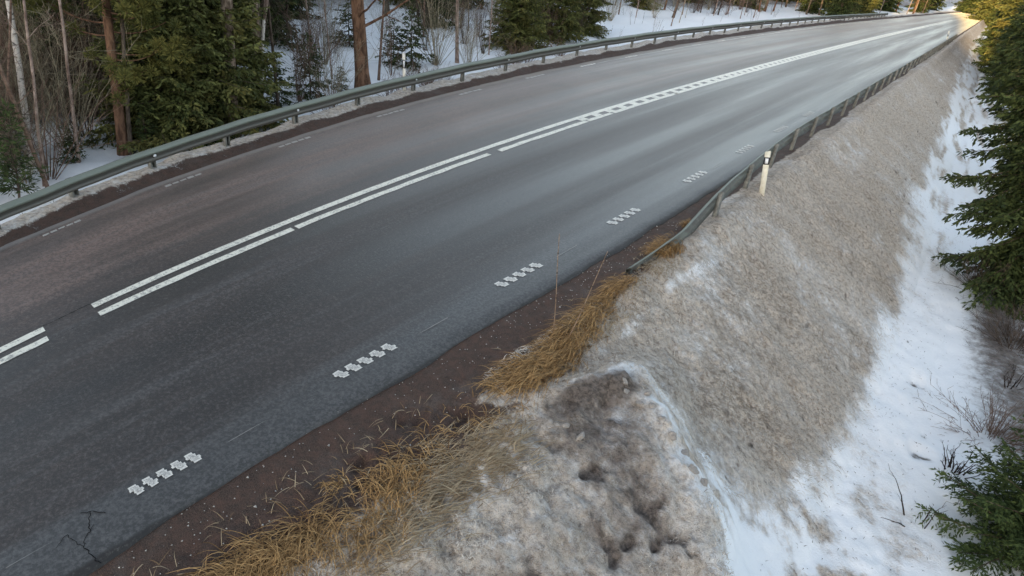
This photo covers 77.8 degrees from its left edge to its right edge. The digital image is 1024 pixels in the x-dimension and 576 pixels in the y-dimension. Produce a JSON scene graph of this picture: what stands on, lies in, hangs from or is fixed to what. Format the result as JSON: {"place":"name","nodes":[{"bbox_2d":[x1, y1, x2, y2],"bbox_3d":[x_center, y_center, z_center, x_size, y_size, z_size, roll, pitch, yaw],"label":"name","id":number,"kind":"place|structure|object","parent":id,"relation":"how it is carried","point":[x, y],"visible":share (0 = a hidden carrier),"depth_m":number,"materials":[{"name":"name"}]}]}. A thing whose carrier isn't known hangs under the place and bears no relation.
{"place":"outdoors","nodes":[
{"label":"outdoors","id":0,"kind":"place"},
{"bbox_2d":[0,12,979,575],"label":"road","id":1,"kind":"structure","parent":0,"point":[98,412],"depth_m":10.21,"materials":[{"name":"asphalt"}]},
{"bbox_2d":[43,304,105,562],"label":"asphalt cracks","id":2,"kind":"object","parent":1,"relation":"on","point":[83,512],"visible":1,"depth_m":5.59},
{"bbox_2d":[6,108,820,567],"bbox_3d":[2.984,-1.853,13.872,0.248,0.002,29.166,26,35,29],"label":"edge line","id":3,"kind":"object","parent":1,"relation":"on","point":[194,458],"visible":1,"depth_m":8.07,"materials":[{"name":"paint"}]},
{"bbox_2d":[0,20,950,363],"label":"line","id":4,"kind":"object","parent":1,"relation":"on","point":[250,246],"visible":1,"depth_m":12.72,"materials":[{"name":"paint"}]},
{"bbox_2d":[43,17,910,236],"bbox_3d":[17.205,-15.947,40.899,4.110,0.001,91.647,26,35,28],"label":"edge line","id":5,"kind":"object","parent":1,"relation":"on","point":[459,94],"visible":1,"depth_m":20.74,"materials":[{"name":"paint"}]},
{"bbox_2d":[0,0,1023,575],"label":"ground","id":6,"kind":"structure","parent":0,"point":[626,496],"depth_m":10.24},
{"bbox_2d":[0,0,33,179],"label":"bare tree","id":7,"kind":"object","parent":6,"relation":"on","point":[9,50],"visible":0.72,"depth_m":12.42,"materials":[{"name":"brown plant"}]},
{"bbox_2d":[5,0,36,167],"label":"birch tree","id":8,"kind":"object","parent":6,"relation":"on","point":[14,39],"visible":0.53,"depth_m":13.11,"materials":[{"name":"white plant"}]},
{"bbox_2d":[0,0,48,128],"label":"thicket","id":9,"kind":"object","parent":6,"relation":"on","point":[1,26],"visible":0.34,"depth_m":13.62,"materials":[{"name":"brown plant"}]},
{"bbox_2d":[0,97,50,197],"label":"pine sapling","id":10,"kind":"object","parent":6,"relation":"on","point":[8,172],"visible":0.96,"depth_m":12.07,"materials":[{"name":"green plant"}]},
{"bbox_2d":[0,44,63,187],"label":"bare tree","id":11,"kind":"object","parent":6,"relation":"on","point":[33,150],"visible":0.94,"depth_m":12.07,"materials":[{"name":"brown plant"}]},
{"bbox_2d":[0,0,66,186],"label":"birch tree","id":12,"kind":"object","parent":6,"relation":"on","point":[33,75],"visible":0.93,"depth_m":12.22,"materials":[{"name":"grey plant"}]},
{"bbox_2d":[0,27,82,167],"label":"thicket","id":13,"kind":"object","parent":6,"relation":"on","point":[25,108],"visible":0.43,"depth_m":13.27,"materials":[{"name":"brown plant"}]},
{"bbox_2d":[0,2,84,156],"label":"thicket","id":14,"kind":"object","parent":6,"relation":"on","point":[16,96],"visible":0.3,"depth_m":13.76,"materials":[{"name":"brown plant"}]},
{"bbox_2d":[0,70,93,183],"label":"thicket","id":15,"kind":"object","parent":6,"relation":"on","point":[36,139],"visible":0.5,"depth_m":12.96,"materials":[{"name":"brown plant"}]},
{"bbox_2d":[0,2,102,128],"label":"thicket","id":16,"kind":"object","parent":6,"relation":"on","point":[21,56],"visible":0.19,"depth_m":14.72,"materials":[{"name":"brown plant"}]},
{"bbox_2d":[0,5,104,146],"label":"thicket","id":17,"kind":"object","parent":6,"relation":"on","point":[27,54],"visible":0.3,"depth_m":14.04,"materials":[{"name":"brown plant"}]},
{"bbox_2d":[2,1,107,117],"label":"thicket","id":18,"kind":"object","parent":6,"relation":"on","point":[78,60],"visible":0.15,"depth_m":15.96,"materials":[{"name":"brown plant"}]},
{"bbox_2d":[0,0,111,116],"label":"thicket","id":19,"kind":"object","parent":6,"relation":"on","point":[80,14],"visible":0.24,"depth_m":15.95,"materials":[{"name":"brown plant"}]},
{"bbox_2d":[1,0,113,109],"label":"thicket","id":20,"kind":"object","parent":6,"relation":"on","point":[62,50],"visible":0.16,"depth_m":16.26,"materials":[{"name":"brown plant"}]},
{"bbox_2d":[0,0,116,110],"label":"thicket","id":21,"kind":"object","parent":6,"relation":"on","point":[36,40],"visible":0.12,"depth_m":15.64,"materials":[{"name":"brown plant"}]},
{"bbox_2d":[0,0,117,115],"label":"thicket","id":22,"kind":"object","parent":6,"relation":"on","point":[48,48],"visible":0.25,"depth_m":15.88,"materials":[{"name":"brown plant"}]},
{"bbox_2d":[0,0,122,139],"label":"thicket","id":23,"kind":"object","parent":6,"relation":"on","point":[87,114],"visible":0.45,"depth_m":14.70,"materials":[{"name":"brown plant"}]},
{"bbox_2d":[3,0,119,114],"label":"thicket","id":24,"kind":"object","parent":6,"relation":"on","point":[46,30],"visible":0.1,"depth_m":16.76,"materials":[{"name":"green plant"}]},
{"bbox_2d":[21,41,108,123],"bbox_3d":[-11.148,-5.257,15.924,3.335,2.477,2.454,25,35,28],"label":"thicket","id":25,"kind":"object","parent":6,"relation":"on","point":[75,88],"visible":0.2,"depth_m":15.99,"materials":[{"name":"brown plant"}]},
{"bbox_2d":[21,2,113,101],"bbox_3d":[-11.069,-7.012,17.384,5.481,4.071,4.032,-13,36,-31],"label":"thicket","id":26,"kind":"object","parent":6,"relation":"on","point":[97,58],"visible":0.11,"depth_m":16.71,"materials":[{"name":"brown plant"}]},
{"bbox_2d":[0,34,137,180],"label":"leafless bush","id":27,"kind":"object","parent":6,"relation":"on","point":[54,153],"visible":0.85,"depth_m":13.09,"materials":[{"name":"brown plant"}]},
{"bbox_2d":[58,0,80,162],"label":"birch tree","id":28,"kind":"object","parent":6,"relation":"on","point":[67,63],"visible":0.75,"depth_m":13.33,"materials":[{"name":"grey plant"}]},
{"bbox_2d":[51,124,87,165],"bbox_3d":[-9.764,-3.110,13.983,0.762,1.043,0.797,2,31,-9],"label":"spruce","id":29,"kind":"object","parent":6,"relation":"on","point":[69,143],"visible":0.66,"depth_m":13.98,"materials":[{"name":"green plant"}]},
{"bbox_2d":[0,0,141,153],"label":"thicket","id":30,"kind":"object","parent":6,"relation":"on","point":[62,99],"visible":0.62,"depth_m":14.03,"materials":[{"name":"brown plant"}]},
{"bbox_2d":[12,0,194,155],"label":"pine tree","id":31,"kind":"object","parent":6,"relation":"on","point":[148,15],"visible":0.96,"depth_m":13.74,"materials":[{"name":"green plant"}]},
{"bbox_2d":[119,2,133,154],"bbox_3d":[-7.861,-6.809,13.010,0.966,9.400,1.546,2,29,-20],"label":"pine tree","id":32,"kind":"object","parent":6,"relation":"on","point":[129,130],"visible":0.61,"depth_m":14.40,"materials":[{"name":"brown plant"}]},
{"bbox_2d":[131,112,165,151],"bbox_3d":[-8.586,-3.596,14.971,0.876,1.148,0.838,-5,32,-19],"label":"spruce","id":33,"kind":"object","parent":6,"relation":"on","point":[147,129],"visible":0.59,"depth_m":14.86,"materials":[{"name":"green plant"}]},
{"bbox_2d":[72,0,236,154],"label":"young spruce tree","id":34,"kind":"object","parent":6,"relation":"on","point":[145,103],"visible":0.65,"depth_m":14.94,"materials":[{"name":"green plant"}]},
{"bbox_2d":[77,1,283,136],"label":"young spruce tree","id":35,"kind":"object","parent":6,"relation":"on","point":[115,24],"visible":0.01,"depth_m":16.37,"materials":[{"name":"green plant"}]},
{"bbox_2d":[98,0,288,147],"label":"young spruce tree","id":36,"kind":"object","parent":6,"relation":"on","point":[238,85],"visible":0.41,"depth_m":15.73,"materials":[{"name":"green plant"}]},
{"bbox_2d":[166,528,291,575],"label":"grass clump","id":37,"kind":"object","parent":6,"relation":"on","point":[229,570],"visible":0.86,"depth_m":5.49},
{"bbox_2d":[219,0,241,136],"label":"pine tree","id":38,"kind":"object","parent":6,"relation":"on","point":[226,4],"visible":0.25,"depth_m":15.92,"materials":[{"name":"brown plant"}]},
{"bbox_2d":[191,0,290,141],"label":"young spruce tree","id":39,"kind":"object","parent":6,"relation":"on","point":[260,102],"visible":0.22,"depth_m":17.11,"materials":[{"name":"green plant"}]},
{"bbox_2d":[260,0,268,79],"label":"birch tree","id":40,"kind":"object","parent":6,"relation":"on","point":[264,22],"visible":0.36,"depth_m":17.48,"materials":[{"name":"grey plant"}]},
{"bbox_2d":[196,500,345,575],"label":"grass clump","id":41,"kind":"object","parent":6,"relation":"on","point":[271,560],"visible":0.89,"depth_m":5.60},
{"bbox_2d":[261,0,297,105],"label":"bare tree","id":42,"kind":"object","parent":6,"relation":"on","point":[272,50],"visible":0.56,"depth_m":18.38,"materials":[{"name":"brown plant"}]},
{"bbox_2d":[258,0,305,51],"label":"spruce tree","id":43,"kind":"object","parent":6,"relation":"on","point":[277,36],"visible":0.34,"depth_m":26.43,"materials":[{"name":"green plant"}]},
{"bbox_2d":[264,51,301,106],"bbox_3d":[-7.163,-6.311,19.402,1.372,1.878,1.434,5,30,-3],"label":"spruce","id":44,"kind":"object","parent":6,"relation":"on","point":[287,94],"visible":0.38,"depth_m":19.40,"materials":[{"name":"green plant"}]},
{"bbox_2d":[280,0,319,20],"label":"spruce tree","id":45,"kind":"object","parent":6,"relation":"on","point":[294,7],"visible":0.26,"depth_m":31.66,"materials":[{"name":"green plant"}]},
{"bbox_2d":[264,0,350,64],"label":"leafless bush","id":46,"kind":"object","parent":6,"relation":"on","point":[321,18],"visible":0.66,"depth_m":24.14,"materials":[{"name":"brown plant"}]},
{"bbox_2d":[277,1,341,101],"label":"leafless bush","id":47,"kind":"object","parent":6,"relation":"on","point":[298,97],"visible":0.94,"depth_m":19.85,"materials":[{"name":"brown plant"}]},
{"bbox_2d":[288,32,336,102],"bbox_3d":[-6.470,-7.065,20.543,1.753,2.295,1.677,-20,40,-38],"label":"spruce","id":48,"kind":"object","parent":6,"relation":"on","point":[309,74],"visible":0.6,"depth_m":20.45,"materials":[{"name":"green plant"}]},
{"bbox_2d":[268,4,360,87],"bbox_3d":[-6.576,-8.146,21.343,3.290,3.149,2.648,-6,33,-21],"label":"thicket","id":49,"kind":"object","parent":6,"relation":"on","point":[321,53],"visible":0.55,"depth_m":21.45,"materials":[{"name":"brown plant"}]},
{"bbox_2d":[248,491,384,575],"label":"grass clump","id":50,"kind":"object","parent":6,"relation":"on","point":[305,543],"visible":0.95,"depth_m":5.81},
{"bbox_2d":[261,0,372,71],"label":"thicket","id":51,"kind":"object","parent":6,"relation":"on","point":[306,19],"visible":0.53,"depth_m":22.66,"materials":[{"name":"brown plant"}]},
{"bbox_2d":[286,24,379,106],"bbox_3d":[-5.906,-7.310,20.317,2.972,3.001,4.040,-7,33,-22],"label":"thicket","id":52,"kind":"object","parent":6,"relation":"on","point":[332,74],"visible":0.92,"depth_m":20.12,"materials":[{"name":"brown plant"}]},
{"bbox_2d":[315,467,353,502],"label":"grass clump","id":53,"kind":"object","parent":6,"relation":"on","point":[333,486],"visible":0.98,"depth_m":6.33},
{"bbox_2d":[330,0,365,48],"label":"spruce","id":54,"kind":"object","parent":6,"relation":"on","point":[348,18],"visible":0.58,"depth_m":27.50,"materials":[{"name":"green plant"}]},
{"bbox_2d":[299,493,426,575],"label":"grass clump","id":55,"kind":"object","parent":6,"relation":"on","point":[370,522],"visible":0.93,"depth_m":5.89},
{"bbox_2d":[351,0,424,87],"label":"pine tree","id":56,"kind":"object","parent":6,"relation":"on","point":[359,26],"visible":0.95,"depth_m":22.07,"materials":[{"name":"red plant"}]},
{"bbox_2d":[366,12,413,75],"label":"leafless bush","id":57,"kind":"object","parent":6,"relation":"on","point":[390,34],"visible":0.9,"depth_m":24.71,"materials":[{"name":"brown plant"}]},
{"bbox_2d":[377,0,404,80],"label":"bare tree","id":58,"kind":"object","parent":6,"relation":"on","point":[380,50],"visible":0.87,"depth_m":23.76,"materials":[{"name":"brown plant"}]},
{"bbox_2d":[375,19,413,67],"bbox_3d":[-4.820,-10.007,26.116,1.593,2.087,1.525,15,31,14],"label":"spruce","id":59,"kind":"object","parent":6,"relation":"on","point":[396,38],"visible":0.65,"depth_m":26.02,"materials":[{"name":"green plant"}]},
{"bbox_2d":[347,454,444,534],"bbox_3d":[-1.198,2.031,6.344,0.995,0.259,1.007,27,36,31],"label":"grass clump","id":60,"kind":"object","parent":6,"relation":"on","point":[390,487],"visible":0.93,"depth_m":6.32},
{"bbox_2d":[118,222,676,573],"bbox_3d":[0.070,0.684,8.902,1.074,0.106,11.440,26,35,29],"label":"loose grit","id":61,"kind":"object","parent":6,"relation":"on","point":[255,506],"visible":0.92,"depth_m":7.29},
{"bbox_2d":[101,253,700,575],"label":"stray grass","id":62,"kind":"structure","parent":6,"relation":"on","point":[358,469],"depth_m":6.37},
{"bbox_2d":[350,419,460,509],"bbox_3d":[-1.140,1.830,6.676,0.935,0.217,1.344,27,36,31],"label":"grass clump","id":63,"kind":"object","parent":6,"relation":"on","point":[407,462],"visible":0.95,"depth_m":6.62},
{"bbox_2d":[389,5,436,73],"bbox_3d":[-4.022,-10.102,25.985,2.072,2.713,1.982,-2,31,-15],"label":"spruce","id":64,"kind":"object","parent":6,"relation":"on","point":[416,39],"visible":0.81,"depth_m":25.86,"materials":[{"name":"green plant"}]},
{"bbox_2d":[381,0,481,65],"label":"leafless bush","id":65,"kind":"object","parent":6,"relation":"on","point":[436,60],"visible":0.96,"depth_m":26.27,"materials":[{"name":"brown plant"}]},
{"bbox_2d":[408,0,460,30],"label":"spruce tree","id":66,"kind":"object","parent":6,"relation":"on","point":[445,16],"visible":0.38,"depth_m":34.37,"materials":[{"name":"green plant"}]},
{"bbox_2d":[400,0,478,50],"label":"thicket","id":67,"kind":"object","parent":6,"relation":"on","point":[426,49],"visible":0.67,"depth_m":28.86,"materials":[{"name":"brown plant"}]},
{"bbox_2d":[0,13,887,228],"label":"guard rail","id":68,"kind":"object","parent":6,"relation":"on","point":[71,186],"visible":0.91,"depth_m":15.99,"materials":[{"name":"metal"}]},
{"bbox_2d":[401,387,494,451],"bbox_3d":[-0.742,1.562,7.394,0.775,0.232,1.208,27,36,31],"label":"grass clump","id":69,"kind":"object","parent":6,"relation":"on","point":[441,429],"visible":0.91,"depth_m":7.28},
{"bbox_2d":[455,0,458,62],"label":"birch tree","id":70,"kind":"object","parent":6,"relation":"on","point":[456,41],"visible":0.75,"depth_m":27.36,"materials":[{"name":"grey plant"}]},
{"bbox_2d":[443,0,487,43],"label":"thicket","id":71,"kind":"object","parent":6,"relation":"on","point":[461,31],"visible":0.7,"depth_m":31.28,"materials":[{"name":"brown plant"}]},
{"bbox_2d":[423,1,514,62],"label":"thicket","id":72,"kind":"object","parent":6,"relation":"on","point":[469,51],"visible":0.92,"depth_m":27.17,"materials":[{"name":"brown plant"}]},
{"bbox_2d":[467,0,513,53],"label":"leafless bush","id":73,"kind":"object","parent":6,"relation":"on","point":[482,48],"visible":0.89,"depth_m":29.98,"materials":[{"name":"brown plant"}]},
{"bbox_2d":[289,237,698,575],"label":"matted grass","id":74,"kind":"structure","parent":6,"relation":"on","point":[463,475],"depth_m":6.66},
{"bbox_2d":[460,398,534,447],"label":"grass clump","id":75,"kind":"object","parent":6,"relation":"on","point":[499,412],"visible":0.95,"depth_m":7.44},
{"bbox_2d":[465,352,546,402],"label":"grass clump","id":76,"kind":"object","parent":6,"relation":"on","point":[500,379],"visible":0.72,"depth_m":8.01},
{"bbox_2d":[480,0,551,55],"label":"young spruce tree","id":77,"kind":"object","parent":6,"relation":"on","point":[523,31],"visible":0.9,"depth_m":31.76,"materials":[{"name":"green plant"}]},
{"bbox_2d":[492,338,587,410],"bbox_3d":[0.354,1.052,8.317,1.092,0.309,1.581,27,36,31],"label":"grass clump","id":78,"kind":"object","parent":6,"relation":"on","point":[548,365],"visible":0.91,"depth_m":8.28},
{"bbox_2d":[527,0,570,39],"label":"thicket","id":79,"kind":"object","parent":6,"relation":"on","point":[554,18],"visible":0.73,"depth_m":35.35,"materials":[{"name":"green plant"}]},
{"bbox_2d":[534,0,588,44],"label":"young spruce tree","id":80,"kind":"object","parent":6,"relation":"on","point":[570,22],"visible":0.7,"depth_m":35.65,"materials":[{"name":"green plant"}]},
{"bbox_2d":[522,313,607,371],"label":"grass clump","id":81,"kind":"object","parent":6,"relation":"on","point":[567,339],"visible":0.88,"depth_m":8.90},
{"bbox_2d":[560,0,611,38],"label":"young spruce tree","id":82,"kind":"object","parent":6,"relation":"on","point":[594,30],"visible":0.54,"depth_m":39.01,"materials":[{"name":"green plant"}]},
{"bbox_2d":[552,294,622,340],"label":"grass clump","id":83,"kind":"object","parent":6,"relation":"on","point":[593,316],"visible":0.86,"depth_m":9.54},
{"bbox_2d":[582,272,642,309],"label":"grass clump","id":84,"kind":"object","parent":6,"relation":"on","point":[614,287],"visible":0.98,"depth_m":10.18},
{"bbox_2d":[623,0,663,11],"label":"spruce tree","id":85,"kind":"object","parent":6,"relation":"on","point":[641,4],"visible":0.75,"depth_m":54.72,"materials":[{"name":"green plant"}]},
{"bbox_2d":[634,233,686,261],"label":"grass clump","id":86,"kind":"object","parent":6,"relation":"on","point":[669,251],"visible":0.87,"depth_m":11.50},
{"bbox_2d":[759,151,770,195],"bbox_3d":[5.806,-2.534,14.622,0.129,1.266,0.050,9,29,21],"label":"delineator post","id":87,"kind":"object","parent":6,"relation":"on","point":[764,172],"visible":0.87,"depth_m":14.55,"materials":[{"name":"plastic"}]},
{"bbox_2d":[625,34,957,274],"bbox_3d":[19.994,-10.973,32.809,0.551,1.153,60.809,25,35,28],"label":"guard rail","id":88,"kind":"object","parent":6,"relation":"on","point":[714,202],"visible":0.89,"depth_m":16.68,"materials":[{"name":"metal"}]},
{"bbox_2d":[795,0,828,13],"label":"spruce tree","id":89,"kind":"object","parent":6,"relation":"on","point":[814,6],"visible":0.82,"depth_m":72.56,"materials":[{"name":"green plant"}]},
{"bbox_2d":[819,0,862,18],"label":"spruce tree","id":90,"kind":"object","parent":6,"relation":"on","point":[838,8],"visible":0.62,"depth_m":66.97,"materials":[{"name":"green plant"}]},
{"bbox_2d":[854,0,882,16],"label":"spruce tree","id":91,"kind":"object","parent":6,"relation":"on","point":[867,4],"visible":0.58,"depth_m":72.29,"materials":[{"name":"green plant"}]},
{"bbox_2d":[760,212,999,570],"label":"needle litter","id":92,"kind":"object","parent":6,"relation":"on","point":[891,451],"visible":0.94,"depth_m":10.59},
{"bbox_2d":[881,464,954,528],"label":"twig tuft","id":93,"kind":"object","parent":6,"relation":"on","point":[904,511],"visible":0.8,"depth_m":9.31,"materials":[{"name":"brown plant"}]},
{"bbox_2d":[905,0,936,12],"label":"spruce tree","id":94,"kind":"object","parent":6,"relation":"on","point":[919,8],"visible":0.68,"depth_m":92.06,"materials":[{"name":"green plant"}]},
{"bbox_2d":[940,440,984,482],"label":"twig tuft","id":95,"kind":"object","parent":6,"relation":"on","point":[957,468],"visible":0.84,"depth_m":10.35,"materials":[{"name":"brown plant"}]},
{"bbox_2d":[913,414,1023,575],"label":"young spruce tree","id":96,"kind":"object","parent":6,"relation":"on","point":[1004,512],"visible":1,"depth_m":8.89,"materials":[{"name":"green plant"}]},
{"bbox_2d":[917,370,1023,453],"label":"dead brush","id":97,"kind":"object","parent":6,"relation":"on","point":[990,429],"visible":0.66,"depth_m":11.24,"materials":[{"name":"brown plant"}]},
{"bbox_2d":[931,0,1023,322],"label":"spruce tree","id":98,"kind":"object","parent":6,"relation":"on","point":[1005,210],"visible":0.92,"depth_m":15.60,"materials":[{"name":"green plant"}]},
{"bbox_2d":[934,242,1023,322],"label":"spruce tree","id":99,"kind":"object","parent":6,"relation":"on","point":[976,272],"visible":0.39,"depth_m":16.34,"materials":[{"name":"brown plant"}]},
{"bbox_2d":[968,0,1002,25],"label":"spruce tree","id":100,"kind":"object","parent":6,"relation":"on","point":[987,5],"visible":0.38,"depth_m":79.54,"materials":[{"name":"green plant"}]},
{"bbox_2d":[973,0,1005,48],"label":"spruce tree","id":101,"kind":"object","parent":6,"relation":"on","point":[986,39],"visible":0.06,"depth_m":56.55,"materials":[{"name":"green plant"}]},
{"bbox_2d":[959,297,1023,371],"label":"dead brush","id":102,"kind":"object","parent":6,"relation":"on","point":[1010,334],"visible":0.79,"depth_m":14.10,"materials":[{"name":"brown plant"}]},
{"bbox_2d":[971,4,1011,61],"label":"spruce tree","id":103,"kind":"object","parent":6,"relation":"on","point":[985,33],"visible":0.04,"depth_m":52.13,"materials":[{"name":"green plant"}]},
{"bbox_2d":[971,2,1013,74],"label":"spruce tree","id":104,"kind":"object","parent":6,"relation":"on","point":[980,51],"visible":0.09,"depth_m":46.19,"materials":[{"name":"green plant"}]},
{"bbox_2d":[978,4,1021,93],"bbox_3d":[31.683,-15.819,38.356,3.975,9.472,4.012,-11,35,-28],"label":"spruce tree","id":105,"kind":"object","parent":6,"relation":"on","point":[1002,55],"visible":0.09,"depth_m":39.94,"materials":[{"name":"green plant"}]},
{"bbox_2d":[983,0,1023,74],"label":"spruce tree","id":106,"kind":"object","parent":6,"relation":"on","point":[1007,7],"visible":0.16,"depth_m":43.56,"materials":[{"name":"green plant"}]},
{"bbox_2d":[988,5,1023,190],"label":"spruce tree","id":107,"kind":"object","parent":6,"relation":"on","point":[1004,123],"visible":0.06,"depth_m":23.61,"materials":[{"name":"green plant"}]},
{"bbox_2d":[299,49,961,575],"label":"frosted grass","id":108,"kind":"structure","parent":0,"point":[695,443],"depth_m":10.37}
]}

